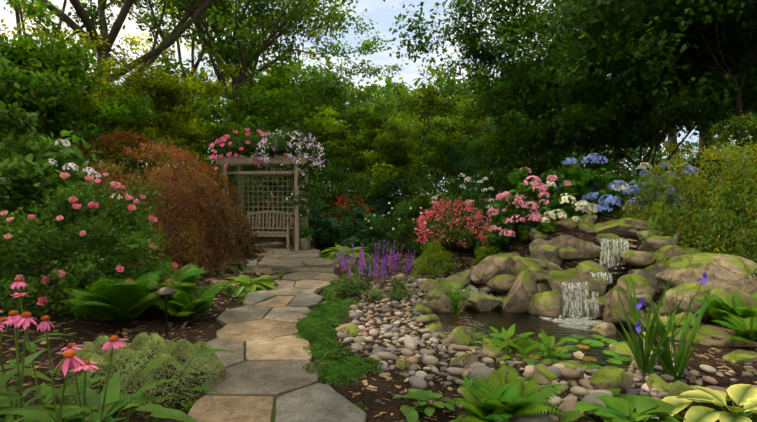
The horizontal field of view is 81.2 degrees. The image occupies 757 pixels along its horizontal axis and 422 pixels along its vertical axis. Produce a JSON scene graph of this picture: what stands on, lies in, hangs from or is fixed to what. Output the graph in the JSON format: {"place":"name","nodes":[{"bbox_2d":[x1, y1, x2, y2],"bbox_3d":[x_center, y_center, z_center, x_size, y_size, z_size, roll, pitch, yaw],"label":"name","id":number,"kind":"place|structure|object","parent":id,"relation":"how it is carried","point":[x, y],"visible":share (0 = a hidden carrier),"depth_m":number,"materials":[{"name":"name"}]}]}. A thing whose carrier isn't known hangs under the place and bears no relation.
{"place":"outdoors","nodes":[
{"label":"outdoors","id":0,"kind":"place"},
{"bbox_2d":[184,242,365,421],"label":"flagstone path","id":1,"kind":"structure","parent":0,"point":[261,324],"depth_m":4.06,"materials":[{"name":"beige stone"}]},
{"bbox_2d":[216,154,315,249],"bbox_3d":[-2.924,-0.224,11.608,2.410,2.385,1.250,0,2,7],"label":"arbor","id":2,"kind":"object","parent":1,"relation":"on","point":[240,161],"visible":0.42,"depth_m":11.65,"materials":[{"name":"brown wood"}]},
{"bbox_2d":[209,125,325,217],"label":"climbing roses","id":3,"kind":"object","parent":2,"relation":"attached to","point":[269,142],"visible":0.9,"depth_m":11.20,"materials":[{"name":"pink plant"}]},
{"bbox_2d":[238,210,294,248],"bbox_3d":[-2.929,0.481,11.595,1.370,0.978,0.578,0,2,7],"label":"garden bench","id":4,"kind":"object","parent":1,"relation":"on","point":[287,234],"visible":0.83,"depth_m":11.76,"materials":[{"name":"brown wood"}]},
{"bbox_2d":[299,238,310,249],"bbox_3d":[-1.901,0.841,11.376,0.350,0.275,0.350,0,2,1],"label":"stone pot","id":5,"kind":"object","parent":1,"relation":"on","point":[304,243],"visible":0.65,"depth_m":11.26,"materials":[{"name":"grey stone"}]},
{"bbox_2d":[299,226,311,239],"bbox_3d":[-1.919,0.558,11.387,0.467,0.333,0.572,0,2,1],"label":"pot plant","id":6,"kind":"object","parent":5,"relation":"on","point":[305,230],"visible":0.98,"depth_m":11.32,"materials":[{"name":"green plant"}]},
{"bbox_2d":[0,0,750,194],"label":"sky","id":7,"kind":"structure","parent":0,"point":[380,12],"materials":[{"name":"white"}]},
{"bbox_2d":[0,195,756,421],"bbox_3d":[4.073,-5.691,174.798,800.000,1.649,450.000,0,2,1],"label":"ground","id":8,"kind":"structure","parent":0,"point":[383,385],"depth_m":4.49,"materials":[{"name":"brown soil"}]},
{"bbox_2d":[0,101,126,298],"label":"hydrangea shrub","id":9,"kind":"object","parent":8,"relation":"on","point":[32,165],"visible":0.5,"depth_m":7.02,"materials":[{"name":"green plant"}]},
{"bbox_2d":[2,24,162,169],"bbox_3d":[-10.207,-2.244,13.927,6.599,6.914,6.436,0,2,1],"label":"understory tree","id":10,"kind":"object","parent":8,"relation":"on","point":[89,106],"depth_m":13.74,"materials":[{"name":"green plant"}]},
{"bbox_2d":[0,0,166,183],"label":"understory tree","id":11,"kind":"object","parent":8,"relation":"on","point":[33,92],"depth_m":11.20,"materials":[{"name":"green plant"}]},
{"bbox_2d":[0,0,177,77],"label":"tree","id":12,"kind":"object","parent":8,"relation":"on","point":[49,17],"depth_m":21.02,"materials":[{"name":"green plant"}]},
{"bbox_2d":[0,172,178,322],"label":"rose bush","id":13,"kind":"object","parent":8,"relation":"on","point":[49,241],"visible":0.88,"depth_m":5.71,"materials":[{"name":"green plant"}]},
{"bbox_2d":[0,278,237,421],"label":"coneflowers","id":14,"kind":"object","parent":8,"relation":"on","point":[107,403],"visible":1,"depth_m":2.27,"materials":[{"name":"green plant"}]},
{"bbox_2d":[53,332,226,417],"bbox_3d":[-2.017,1.203,3.598,1.542,0.444,1.159,0,2,1],"label":"low shrub","id":15,"kind":"object","parent":8,"relation":"on","point":[133,353],"visible":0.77,"depth_m":3.42,"materials":[{"name":"green plant"}]},
{"bbox_2d":[70,82,216,195],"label":"understory tree","id":16,"kind":"object","parent":8,"relation":"on","point":[167,134],"depth_m":20.38,"materials":[{"name":"green plant"}]},
{"bbox_2d":[26,129,274,276],"bbox_3d":[-5.326,-0.344,9.756,5.735,2.929,4.679,0,2,1],"label":"japanese maple","id":17,"kind":"object","parent":8,"relation":"on","point":[211,217],"visible":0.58,"depth_m":9.05,"materials":[{"name":"brown plant"}]},
{"bbox_2d":[2,0,299,179],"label":"oak tree","id":18,"kind":"object","parent":8,"relation":"on","point":[154,53],"depth_m":17.34,"materials":[{"name":"brown plant"}]},
{"bbox_2d":[80,48,249,187],"bbox_3d":[-8.789,-3.010,18.089,8.024,7.782,7.748,0,2,1],"label":"understory tree","id":19,"kind":"object","parent":8,"relation":"on","point":[159,85],"depth_m":17.69,"materials":[{"name":"green plant"}]},
{"bbox_2d":[154,286,176,335],"bbox_3d":[-2.308,1.087,4.802,0.224,0.535,0.224,0,2,1],"label":"path light","id":20,"kind":"object","parent":8,"relation":"on","point":[166,291],"visible":1,"depth_m":4.78,"materials":[{"name":"grey metal"}]},
{"bbox_2d":[69,0,347,150],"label":"tree","id":21,"kind":"object","parent":8,"relation":"on","point":[172,52],"depth_m":26.43,"materials":[{"name":"green plant"}]},
{"bbox_2d":[63,0,393,184],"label":"tree","id":22,"kind":"object","parent":8,"relation":"on","point":[239,33],"depth_m":21.02,"materials":[{"name":"green plant"}]},
{"bbox_2d":[122,0,375,111],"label":"tree","id":23,"kind":"object","parent":8,"relation":"on","point":[179,8],"depth_m":21.40,"materials":[{"name":"green plant"}]},
{"bbox_2d":[181,85,369,226],"bbox_3d":[-3.472,-1.940,17.499,7.969,5.734,6.000,-1,3,-31],"label":"understory tree","id":24,"kind":"object","parent":8,"relation":"on","point":[293,119],"depth_m":16.56,"materials":[{"name":"green plant"}]},
{"bbox_2d":[180,270,382,412],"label":"moss groundcover plants","id":25,"kind":"object","parent":8,"relation":"on","point":[311,324],"visible":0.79,"depth_m":4.50,"materials":[{"name":"green plant"}]},
{"bbox_2d":[240,247,334,421],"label":"patio base","id":26,"kind":"object","parent":8,"relation":"on","point":[329,269],"visible":0.08,"depth_m":8.75,"materials":[{"name":"grey stone"}]},
{"bbox_2d":[211,59,381,180],"bbox_3d":[-3.939,-3.067,20.518,8.359,7.693,7.652,0,2,1],"label":"understory tree","id":27,"kind":"object","parent":8,"relation":"on","point":[333,91],"depth_m":18.46,"materials":[{"name":"green plant"}]},
{"bbox_2d":[299,85,427,204],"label":"locust tree","id":28,"kind":"object","parent":8,"relation":"on","point":[387,148],"depth_m":15.54,"materials":[{"name":"green plant"}]},
{"bbox_2d":[327,239,417,301],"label":"salvia plants","id":29,"kind":"object","parent":8,"relation":"on","point":[353,283],"visible":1,"depth_m":6.60,"materials":[{"name":"purple plant"}]},
{"bbox_2d":[0,115,756,281],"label":"shrubs","id":30,"kind":"object","parent":8,"relation":"on","point":[321,223],"visible":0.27,"depth_m":15.03,"materials":[{"name":"green plant"}]},
{"bbox_2d":[10,166,756,305],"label":"shrub branches","id":31,"kind":"object","parent":8,"relation":"on","point":[452,245],"visible":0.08,"depth_m":10.15,"materials":[{"name":"green plant"}]},
{"bbox_2d":[49,261,756,421],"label":"fern plants","id":32,"kind":"object","parent":8,"relation":"on","point":[500,396],"visible":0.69,"depth_m":4.89,"materials":[{"name":"green plant"}]},
{"bbox_2d":[354,62,497,191],"bbox_3d":[3.161,-3.653,23.154,8.814,8.657,7.798,0,2,1],"label":"understory tree","id":33,"kind":"object","parent":8,"relation":"on","point":[426,97],"depth_m":21.95,"materials":[{"name":"green plant"}]},
{"bbox_2d":[215,280,685,421],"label":"perennial plants","id":34,"kind":"object","parent":8,"relation":"on","point":[626,408],"visible":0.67,"depth_m":3.00,"materials":[{"name":"green plant"}]},
{"bbox_2d":[156,28,753,187],"bbox_3d":[2.094,-9.648,12.934,68.730,19.150,87.784,1,3,30],"label":"distant treeline","id":35,"kind":"object","parent":8,"relation":"on","point":[298,70],"visible":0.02,"depth_m":36.65,"materials":[{"name":"green plant"}]},
{"bbox_2d":[166,244,756,421],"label":"hosta plants","id":36,"kind":"object","parent":8,"relation":"on","point":[739,395],"visible":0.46,"depth_m":3.07,"materials":[{"name":"green plant"}]},
{"bbox_2d":[328,173,751,277],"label":"flowering shrubs","id":37,"kind":"object","parent":8,"relation":"on","point":[464,207],"visible":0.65,"depth_m":10.23,"materials":[{"name":"green plant"}]},
{"bbox_2d":[324,273,756,421],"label":"pebbles","id":38,"kind":"object","parent":8,"relation":"on","point":[430,360],"visible":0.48,"depth_m":3.96,"materials":[{"name":"beige stone"}]},
{"bbox_2d":[413,298,668,370],"bbox_3d":[2.029,1.597,5.277,3.150,0.566,2.739,0,2,1],"label":"pond bed","id":39,"kind":"object","parent":8,"relation":"on","point":[643,323],"depth_m":5.68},
{"bbox_2d":[435,272,645,368],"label":"pond water","id":40,"kind":"structure","parent":39,"relation":"on","point":[477,321],"depth_m":5.50,"materials":[{"name":"liquid"}]},
{"bbox_2d":[446,332,630,369],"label":"lily pads","id":41,"kind":"object","parent":40,"relation":"on","point":[580,355],"visible":0.56,"depth_m":4.71,"materials":[{"name":"green plant"}]},
{"bbox_2d":[542,238,629,329],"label":"waterfall stream","id":42,"kind":"structure","parent":40,"relation":"on","point":[575,321],"depth_m":5.82,"materials":[{"name":"white liquid"}]},
{"bbox_2d":[336,214,756,408],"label":"rocks","id":43,"kind":"object","parent":8,"relation":"on","point":[535,281],"visible":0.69,"depth_m":6.08,"materials":[{"name":"stone"}]},
{"bbox_2d":[356,0,756,181],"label":"tree","id":44,"kind":"object","parent":8,"relation":"on","point":[421,46],"depth_m":12.81,"materials":[{"name":"green plant"}]},
{"bbox_2d":[446,27,735,189],"bbox_3d":[6.358,-2.509,15.208,7.998,7.224,6.506,0,2,1],"label":"maple tree","id":45,"kind":"object","parent":8,"relation":"on","point":[519,102],"depth_m":14.27,"materials":[{"name":"green plant"}]},
{"bbox_2d":[436,0,749,171],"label":"understory tree","id":46,"kind":"object","parent":8,"relation":"on","point":[573,57],"depth_m":12.15,"materials":[{"name":"green plant"}]},
{"bbox_2d":[486,153,714,247],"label":"hydrangea bushes","id":47,"kind":"object","parent":8,"relation":"on","point":[538,202],"visible":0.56,"depth_m":8.81,"materials":[{"name":"green plant"}]},
{"bbox_2d":[460,0,756,177],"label":"understory tree","id":48,"kind":"object","parent":8,"relation":"on","point":[703,117],"depth_m":12.06,"materials":[{"name":"green plant"}]},
{"bbox_2d":[536,0,712,169],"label":"tree","id":49,"kind":"object","parent":8,"relation":"on","point":[672,140],"depth_m":23.34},
{"bbox_2d":[564,0,756,176],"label":"understory tree","id":50,"kind":"object","parent":8,"relation":"on","point":[731,49],"depth_m":9.59,"materials":[{"name":"green plant"}]},
{"bbox_2d":[606,270,719,380],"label":"iris plants","id":51,"kind":"object","parent":8,"relation":"on","point":[638,349],"visible":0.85,"depth_m":3.73,"materials":[{"name":"green plant"}]},
{"bbox_2d":[600,0,756,172],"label":"tree","id":52,"kind":"object","parent":8,"relation":"on","point":[721,28],"depth_m":10.78,"materials":[{"name":"green plant"}]},
{"bbox_2d":[604,110,756,279],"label":"shrub","id":53,"kind":"object","parent":8,"relation":"on","point":[721,214],"visible":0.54,"depth_m":7.12,"materials":[{"name":"green plant"}]}
]}

